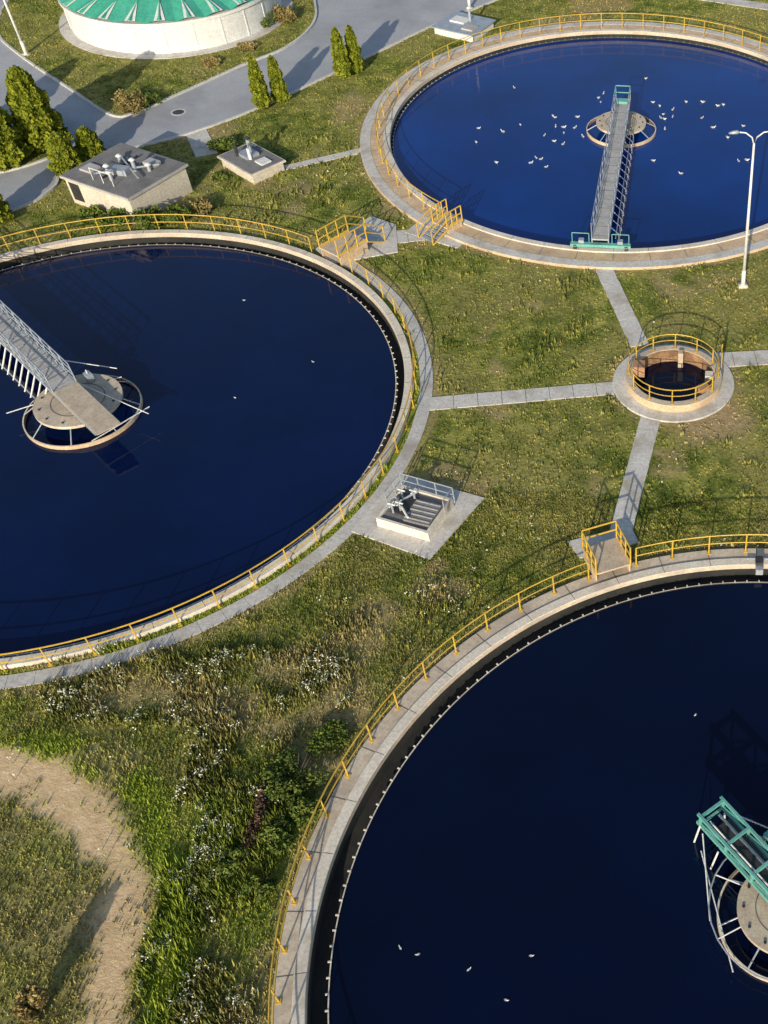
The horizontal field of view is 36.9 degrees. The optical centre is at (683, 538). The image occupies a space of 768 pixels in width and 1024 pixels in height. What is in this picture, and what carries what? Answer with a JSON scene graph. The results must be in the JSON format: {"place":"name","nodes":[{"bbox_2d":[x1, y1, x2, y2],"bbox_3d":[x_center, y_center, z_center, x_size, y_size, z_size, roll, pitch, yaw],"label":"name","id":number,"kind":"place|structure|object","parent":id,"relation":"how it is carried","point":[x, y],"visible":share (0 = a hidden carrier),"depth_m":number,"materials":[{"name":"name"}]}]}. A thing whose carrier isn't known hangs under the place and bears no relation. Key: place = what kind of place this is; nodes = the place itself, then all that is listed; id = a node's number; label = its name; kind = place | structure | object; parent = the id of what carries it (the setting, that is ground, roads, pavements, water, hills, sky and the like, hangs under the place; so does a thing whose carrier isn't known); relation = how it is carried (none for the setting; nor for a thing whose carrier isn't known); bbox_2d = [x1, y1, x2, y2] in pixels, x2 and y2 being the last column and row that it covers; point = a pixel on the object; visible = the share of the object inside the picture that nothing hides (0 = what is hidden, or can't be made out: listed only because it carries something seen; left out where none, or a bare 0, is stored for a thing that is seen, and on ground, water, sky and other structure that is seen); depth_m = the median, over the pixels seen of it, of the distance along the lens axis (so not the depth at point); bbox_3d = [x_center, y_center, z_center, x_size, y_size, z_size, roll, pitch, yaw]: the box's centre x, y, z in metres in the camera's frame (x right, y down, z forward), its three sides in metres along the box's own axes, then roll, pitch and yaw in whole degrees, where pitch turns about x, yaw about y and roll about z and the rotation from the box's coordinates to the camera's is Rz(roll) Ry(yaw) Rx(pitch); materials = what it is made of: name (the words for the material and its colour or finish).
{"place":"outdoors","nodes":[
{"label":"outdoors","id":0,"kind":"place"},
{"bbox_2d":[10,151,47,167],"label":"lawn","id":1,"kind":"structure","parent":0,"point":[33,157],"depth_m":66.64,"materials":[{"name":"green plant"}]},
{"bbox_2d":[0,106,33,171],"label":"arborvitae tree","id":2,"kind":"object","parent":1,"relation":"on","point":[15,150],"visible":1,"depth_m":64.82,"materials":[{"name":"green plant"}]},
{"bbox_2d":[5,65,73,152],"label":"arborvitae tree","id":3,"kind":"object","parent":1,"relation":"on","point":[27,100],"visible":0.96,"depth_m":65.27,"materials":[{"name":"green plant"}]},
{"bbox_2d":[0,0,314,114],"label":"lawn","id":4,"kind":"structure","parent":0,"point":[283,29],"depth_m":76.29,"materials":[{"name":"green plant"}]},
{"bbox_2d":[3,0,31,55],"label":"street lamp","id":5,"kind":"object","parent":4,"relation":"on","point":[25,53],"visible":1,"depth_m":75.40,"materials":[{"name":"metal"}]},
{"bbox_2d":[111,88,147,114],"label":"bush","id":6,"kind":"object","parent":4,"relation":"on","point":[135,105],"visible":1,"depth_m":70.60,"materials":[{"name":"brown plant"}]},
{"bbox_2d":[136,91,163,108],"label":"bush","id":7,"kind":"object","parent":4,"relation":"on","point":[152,98],"visible":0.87,"depth_m":71.43,"materials":[{"name":"green plant"}]},
{"bbox_2d":[58,0,292,58],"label":"digester tank","id":8,"kind":"object","parent":4,"relation":"on","point":[110,28],"visible":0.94,"depth_m":76.70,"materials":[{"name":"white paint"}]},
{"bbox_2d":[201,56,220,66],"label":"bush","id":9,"kind":"object","parent":4,"relation":"on","point":[208,61],"visible":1,"depth_m":75.89,"materials":[{"name":"brown plant"}]},
{"bbox_2d":[237,41,257,51],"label":"bush","id":10,"kind":"object","parent":4,"relation":"on","point":[249,46],"visible":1,"depth_m":77.77,"materials":[{"name":"brown plant"}]},
{"bbox_2d":[260,11,276,27],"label":"bush","id":11,"kind":"object","parent":4,"relation":"on","point":[267,21],"visible":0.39,"depth_m":80.25,"materials":[{"name":"green plant"}]},
{"bbox_2d":[272,4,296,23],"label":"bush","id":12,"kind":"object","parent":4,"relation":"on","point":[285,14],"visible":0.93,"depth_m":80.97,"materials":[{"name":"brown plant"}]},
{"bbox_2d":[0,261,432,688],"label":"sidewalk","id":13,"kind":"structure","parent":0,"point":[340,536],"depth_m":44.76,"materials":[{"name":"concrete"}]},
{"bbox_2d":[0,0,490,208],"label":"road","id":14,"kind":"structure","parent":0,"point":[375,25],"depth_m":74.12,"materials":[{"name":"grey asphalt"}]},
{"bbox_2d":[0,131,47,173],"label":"kerb","id":15,"kind":"structure","parent":14,"relation":"on","point":[29,164],"depth_m":65.99,"materials":[{"name":"concrete"}]},
{"bbox_2d":[0,0,316,117],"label":"kerb","id":16,"kind":"structure","parent":14,"relation":"on","point":[306,31],"depth_m":74.87,"materials":[{"name":"concrete"}]},
{"bbox_2d":[170,109,185,115],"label":"manhole cover","id":17,"kind":"object","parent":14,"relation":"on","point":[176,112],"visible":1,"depth_m":71.31,"materials":[{"name":"metal"}]},
{"bbox_2d":[10,0,497,211],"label":"kerb","id":18,"kind":"structure","parent":14,"relation":"on","point":[49,190],"depth_m":70.84,"materials":[{"name":"concrete"}]},
{"bbox_2d":[0,0,767,1023],"bbox_3d":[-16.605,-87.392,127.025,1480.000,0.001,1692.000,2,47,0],"label":"ground","id":19,"kind":"structure","parent":0,"point":[60,790],"depth_m":47.70,"materials":[{"name":"green plant"}]},
{"bbox_2d":[0,194,13,224],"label":"arborvitae tree","id":20,"kind":"object","parent":19,"relation":"on","point":[5,213],"visible":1,"depth_m":61.24,"materials":[{"name":"green plant"}]},
{"bbox_2d":[10,980,49,1023],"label":"bush","id":21,"kind":"object","parent":19,"relation":"on","point":[32,997],"visible":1,"depth_m":31.59,"materials":[{"name":"yellow plant"}]},
{"bbox_2d":[46,131,86,176],"bbox_3d":[-37.252,-23.110,64.646,2.171,2.797,2.200,2,47,0],"label":"arborvitae tree","id":22,"kind":"object","parent":19,"relation":"on","point":[64,155],"visible":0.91,"depth_m":64.28,"materials":[{"name":"green plant"}]},
{"bbox_2d":[74,125,107,159],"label":"arborvitae tree","id":23,"kind":"object","parent":19,"relation":"on","point":[89,144],"visible":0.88,"depth_m":65.51,"materials":[{"name":"green plant"}]},
{"bbox_2d":[77,203,107,222],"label":"bush","id":24,"kind":"object","parent":19,"relation":"on","point":[90,212],"visible":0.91,"depth_m":61.77,"materials":[{"name":"green plant"}]},
{"bbox_2d":[93,206,130,230],"bbox_3d":[-32.305,-18.159,61.429,2.036,1.035,2.096,18,49,14],"label":"bush","id":25,"kind":"object","parent":19,"relation":"on","point":[112,212],"visible":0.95,"depth_m":61.06,"materials":[{"name":"green plant"}]},
{"bbox_2d":[65,168,192,223],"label":"walls","id":26,"kind":"structure","parent":19,"relation":"on","point":[176,187],"depth_m":62.37,"materials":[{"name":"beige concrete"}]},
{"bbox_2d":[68,182,84,201],"bbox_3d":[-34.882,-21.369,63.764,0.779,1.100,3.758,9,47,7],"label":"door and windows","id":27,"kind":"structure","parent":26,"relation":"attached to","point":[76,191],"depth_m":62.56,"materials":[{"name":"metal"}]},
{"bbox_2d":[59,142,187,200],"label":"roof","id":28,"kind":"structure","parent":26,"relation":"on","point":[130,186],"depth_m":62.30,"materials":[{"name":"concrete"}]},
{"bbox_2d":[79,153,160,186],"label":"roof vents","id":29,"kind":"object","parent":28,"relation":"on","point":[126,170],"visible":1,"depth_m":62.28,"materials":[{"name":"silver metal"}]},
{"bbox_2d":[131,204,161,229],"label":"bush","id":30,"kind":"object","parent":19,"relation":"on","point":[149,219],"visible":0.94,"depth_m":61.22,"materials":[{"name":"green plant"}]},
{"bbox_2d":[158,203,192,226],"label":"bush","id":31,"kind":"object","parent":19,"relation":"on","point":[170,208],"visible":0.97,"depth_m":61.71,"materials":[{"name":"green plant"}]},
{"bbox_2d":[186,129,216,156],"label":"footpath","id":32,"kind":"structure","parent":19,"relation":"on","point":[198,140],"depth_m":68.52,"materials":[{"name":"concrete"}]},
{"bbox_2d":[189,197,213,217],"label":"bush","id":33,"kind":"object","parent":19,"relation":"on","point":[201,206],"visible":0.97,"depth_m":62.54,"materials":[{"name":"brown plant"}]},
{"bbox_2d":[0,229,412,669],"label":"clarifier tank","id":34,"kind":"object","parent":19,"relation":"in","point":[198,479],"visible":0.85,"depth_m":50.82,"materials":[{"name":"concrete"}]},
{"bbox_2d":[0,300,149,440],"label":"scraper bridge","id":35,"kind":"structure","parent":34,"relation":"on","point":[78,401],"depth_m":51.11,"materials":[{"name":"metal"}]},
{"bbox_2d":[22,374,142,449],"bbox_3d":[-28.483,-6.127,51.112,5.240,1.800,5.240,2,47,0],"label":"well","id":36,"kind":"object","parent":34,"relation":"in","point":[50,409],"visible":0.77,"depth_m":50.42,"materials":[{"name":"concrete"}]},
{"bbox_2d":[234,300,696,1000],"bbox_3d":[-10.870,-0.465,46.718,12.501,0.078,40.753,-18,50,-18],"label":"gull flock","id":37,"kind":"object","parent":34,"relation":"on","point":[530,954],"visible":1,"depth_m":34.19,"materials":[{"name":"white paint"}]},
{"bbox_2d":[0,214,417,673],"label":"safety railing","id":38,"kind":"object","parent":19,"relation":"on","point":[414,365],"visible":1,"depth_m":47.75,"materials":[{"name":"yellow metal"}]},
{"bbox_2d":[212,171,228,181],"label":"bush","id":39,"kind":"object","parent":19,"relation":"on","point":[218,176],"visible":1,"depth_m":65.38,"materials":[{"name":"green plant"}]},
{"bbox_2d":[206,136,237,151],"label":"bush","id":40,"kind":"object","parent":19,"relation":"on","point":[225,143],"visible":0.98,"depth_m":67.74,"materials":[{"name":"green plant"}]},
{"bbox_2d":[212,844,250,877],"bbox_3d":[-14.909,10.570,35.548,0.988,0.608,1.246,29,52,22],"label":"bush","id":41,"kind":"object","parent":19,"relation":"on","point":[229,866],"visible":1,"depth_m":35.41,"materials":[{"name":"green plant"}]},
{"bbox_2d":[34,585,461,1023],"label":"weeds","id":42,"kind":"object","parent":19,"relation":"on","point":[245,806],"visible":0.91,"depth_m":37.64,"materials":[{"name":"green plant"}]},
{"bbox_2d":[217,136,285,183],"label":"valve house","id":43,"kind":"structure","parent":19,"relation":"on","point":[252,162],"depth_m":65.83,"materials":[{"name":"concrete"}]},
{"bbox_2d":[241,783,270,850],"bbox_3d":[-14.491,9.438,36.624,0.604,0.601,2.742,2,47,0],"label":"bush","id":44,"kind":"object","parent":19,"relation":"on","point":[261,803],"visible":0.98,"depth_m":36.42,"materials":[{"name":"red plant"}]},
{"bbox_2d":[240,875,278,903],"bbox_3d":[-13.773,11.352,34.936,1.140,0.558,0.929,2,47,0],"label":"bush","id":45,"kind":"object","parent":19,"relation":"on","point":[263,889],"visible":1,"depth_m":34.86,"materials":[{"name":"green plant"}]},
{"bbox_2d":[247,56,272,109],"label":"arborvitae tree","id":46,"kind":"object","parent":19,"relation":"on","point":[262,98],"visible":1,"depth_m":70.70,"materials":[{"name":"green plant"}]},
{"bbox_2d":[7,471,539,1023],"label":"wildflower patch","id":47,"kind":"object","parent":19,"relation":"on","point":[205,771],"visible":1,"depth_m":39.07,"materials":[{"name":"white plant"}]},
{"bbox_2d":[258,815,293,855],"bbox_3d":[-13.597,9.922,36.151,1.217,0.720,1.206,30,53,23],"label":"bush","id":48,"kind":"object","parent":19,"relation":"on","point":[281,833],"visible":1,"depth_m":35.96,"materials":[{"name":"green plant"}]},
{"bbox_2d":[267,55,291,103],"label":"arborvitae tree","id":49,"kind":"object","parent":19,"relation":"on","point":[280,94],"visible":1,"depth_m":71.46,"materials":[{"name":"green plant"}]},
{"bbox_2d":[262,746,329,805],"bbox_3d":[-13.611,8.412,37.510,2.326,0.751,1.925,24,51,19],"label":"bush","id":50,"kind":"object","parent":19,"relation":"on","point":[280,776],"visible":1,"depth_m":37.49,"materials":[{"name":"green plant"}]},
{"bbox_2d":[284,796,323,827],"bbox_3d":[-12.942,9.289,36.769,1.360,0.705,1.318,2,47,0],"label":"bush","id":51,"kind":"object","parent":19,"relation":"on","point":[297,808],"visible":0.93,"depth_m":36.63,"materials":[{"name":"green plant"}]},
{"bbox_2d":[284,148,360,169],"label":"footpath","id":52,"kind":"structure","parent":19,"relation":"on","point":[324,158],"depth_m":67.59,"materials":[{"name":"concrete"}]},
{"bbox_2d":[305,719,349,756],"bbox_3d":[-12.863,7.199,38.886,1.668,0.445,1.333,-20,51,-19],"label":"bush","id":53,"kind":"object","parent":19,"relation":"on","point":[327,739],"visible":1,"depth_m":38.81,"materials":[{"name":"green plant"}]},
{"bbox_2d":[330,27,351,77],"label":"arborvitae tree","id":54,"kind":"object","parent":19,"relation":"on","point":[342,66],"visible":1,"depth_m":74.10,"materials":[{"name":"green plant"}]},
{"bbox_2d":[344,25,364,72],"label":"arborvitae tree","id":55,"kind":"object","parent":19,"relation":"on","point":[354,49],"visible":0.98,"depth_m":74.76,"materials":[{"name":"green plant"}]},
{"bbox_2d":[316,216,397,263],"bbox_3d":[-18.009,-16.624,61.117,3.900,0.110,5.108,27,52,22],"label":"concrete pad","id":56,"kind":"object","parent":19,"relation":"on","point":[388,246],"visible":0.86,"depth_m":61.49,"materials":[{"name":"grey concrete"}]},
{"bbox_2d":[315,215,385,266],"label":"access platform","id":57,"kind":"structure","parent":56,"relation":"on","point":[344,245],"depth_m":59.90,"materials":[{"name":"metal"}]},
{"bbox_2d":[0,485,767,1023],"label":"grass","id":58,"kind":"structure","parent":19,"relation":"on","point":[260,707],"depth_m":39.74,"materials":[{"name":"green plant"}]},
{"bbox_2d":[396,229,425,242],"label":"footpath","id":59,"kind":"structure","parent":19,"relation":"on","point":[402,237],"depth_m":61.70,"materials":[{"name":"concrete"}]},
{"bbox_2d":[351,474,484,558],"bbox_3d":[-11.505,-0.994,46.809,4.229,0.110,4.082,17,49,13],"label":"concrete pad","id":60,"kind":"object","parent":19,"relation":"on","point":[463,508],"visible":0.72,"depth_m":46.40,"materials":[{"name":"grey concrete"}]},
{"bbox_2d":[376,473,454,540],"bbox_3d":[-11.494,-1.369,46.233,2.630,1.285,2.200,16,48,12],"label":"valve chamber","id":61,"kind":"object","parent":60,"relation":"on","point":[415,512],"visible":1,"depth_m":46.17,"materials":[{"name":"concrete"}]},
{"bbox_2d":[405,223,462,247],"bbox_3d":[-14.026,-17.580,62.151,3.594,0.110,1.757,20,50,16],"label":"concrete pad","id":62,"kind":"object","parent":19,"relation":"on","point":[443,240],"visible":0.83,"depth_m":61.79,"materials":[{"name":"grey concrete"}]},
{"bbox_2d":[416,199,462,244],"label":"access platform","id":63,"kind":"structure","parent":62,"relation":"on","point":[446,222],"depth_m":61.80,"materials":[{"name":"metal"}]},
{"bbox_2d":[431,6,495,41],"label":"vault","id":64,"kind":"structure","parent":19,"relation":"on","point":[457,25],"depth_m":80.64,"materials":[{"name":"white paint"}]},
{"bbox_2d":[176,132,767,632],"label":"weeds","id":65,"kind":"object","parent":19,"relation":"on","point":[516,342],"visible":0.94,"depth_m":55.45,"materials":[{"name":"green plant"}]},
{"bbox_2d":[273,146,726,550],"bbox_3d":[-9.824,-13.154,58.028,21.639,0.113,42.215,-16,50,-16],"label":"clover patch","id":66,"kind":"object","parent":19,"relation":"on","point":[560,422],"visible":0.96,"depth_m":51.42,"materials":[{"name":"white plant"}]},
{"bbox_2d":[271,548,767,1023],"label":"clarifier tank","id":67,"kind":"object","parent":19,"relation":"in","point":[545,779],"visible":1,"depth_m":37.27,"materials":[{"name":"concrete"}]},
{"bbox_2d":[268,534,767,1023],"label":"safety railing","id":68,"kind":"object","parent":67,"relation":"on","point":[371,740],"visible":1,"depth_m":38.74,"materials":[{"name":"yellow metal"}]},
{"bbox_2d":[693,796,767,980],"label":"scraper bridge","id":69,"kind":"structure","parent":67,"relation":"on","point":[741,848],"depth_m":35.63,"materials":[{"name":"teal paint"}]},
{"bbox_2d":[717,855,767,981],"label":"well","id":70,"kind":"object","parent":67,"relation":"in","point":[752,910],"visible":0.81,"depth_m":34.57,"materials":[{"name":"concrete"}]},
{"bbox_2d":[747,556,767,574],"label":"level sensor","id":71,"kind":"object","parent":67,"relation":"attached to","point":[759,562],"visible":1,"depth_m":45.00,"materials":[{"name":"metal"}]},
{"bbox_2d":[429,382,614,410],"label":"footpath","id":72,"kind":"structure","parent":19,"relation":"on","point":[511,396],"depth_m":52.43,"materials":[{"name":"concrete"}]},
{"bbox_2d":[360,25,767,269],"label":"clarifier tank","id":73,"kind":"object","parent":19,"relation":"in","point":[430,122],"visible":0.86,"depth_m":70.59,"materials":[{"name":"concrete"}]},
{"bbox_2d":[375,13,767,214],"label":"safety railing","id":74,"kind":"object","parent":73,"relation":"on","point":[434,66],"visible":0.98,"depth_m":78.37,"materials":[{"name":"yellow metal"}]},
{"bbox_2d":[570,85,633,250],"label":"scraper bridge","id":75,"kind":"structure","parent":73,"relation":"on","point":[608,184],"depth_m":64.78,"materials":[{"name":"metal"}]},
{"bbox_2d":[475,77,748,173],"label":"gull flock","id":76,"kind":"object","parent":73,"relation":"on","point":[598,97],"visible":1,"depth_m":71.92,"materials":[{"name":"white paint"}]},
{"bbox_2d":[586,111,655,147],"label":"well","id":77,"kind":"object","parent":73,"relation":"in","point":[637,122],"visible":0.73,"depth_m":71.16,"materials":[{"name":"concrete"}]},
{"bbox_2d":[568,525,638,557],"bbox_3d":[-3.420,0.170,46.020,2.840,0.110,1.083,-15,49,-15],"label":"concrete pad","id":78,"kind":"object","parent":19,"relation":"on","point":[627,531],"visible":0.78,"depth_m":46.08,"materials":[{"name":"grey concrete"}]},
{"bbox_2d":[581,520,630,580],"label":"access platform","id":79,"kind":"structure","parent":19,"relation":"on","point":[605,556],"depth_m":44.54,"materials":[{"name":"concrete"}]},
{"bbox_2d":[595,269,648,346],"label":"footpath","id":80,"kind":"structure","parent":19,"relation":"on","point":[624,312],"depth_m":57.62,"materials":[{"name":"concrete"}]},
{"bbox_2d":[610,416,659,529],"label":"footpath","id":81,"kind":"structure","parent":19,"relation":"on","point":[627,507],"depth_m":48.91,"materials":[{"name":"concrete"}]},
{"bbox_2d":[613,334,733,422],"bbox_3d":[-0.504,-7.612,53.629,6.040,3.027,6.040,2,47,0],"label":"distribution chamber","id":82,"kind":"object","parent":19,"relation":"on","point":[672,383],"visible":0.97,"depth_m":53.34,"materials":[{"name":"beige concrete"}]},
{"bbox_2d":[702,0,767,9],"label":"footpath","id":83,"kind":"structure","parent":19,"relation":"on","point":[753,4],"depth_m":86.30,"materials":[{"name":"concrete"}]},
{"bbox_2d":[712,350,767,366],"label":"footpath","id":84,"kind":"structure","parent":19,"relation":"on","point":[742,358],"depth_m":54.92,"materials":[{"name":"concrete"}]},
{"bbox_2d":[729,130,767,288],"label":"street lamp","id":85,"kind":"object","parent":19,"relation":"on","point":[742,284],"visible":1,"depth_m":56.20,"materials":[{"name":"metal"}]},
{"bbox_2d":[360,21,767,267],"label":"sidewalk","id":86,"kind":"structure","parent":0,"point":[384,188],"depth_m":64.59,"materials":[{"name":"concrete"}]}
]}

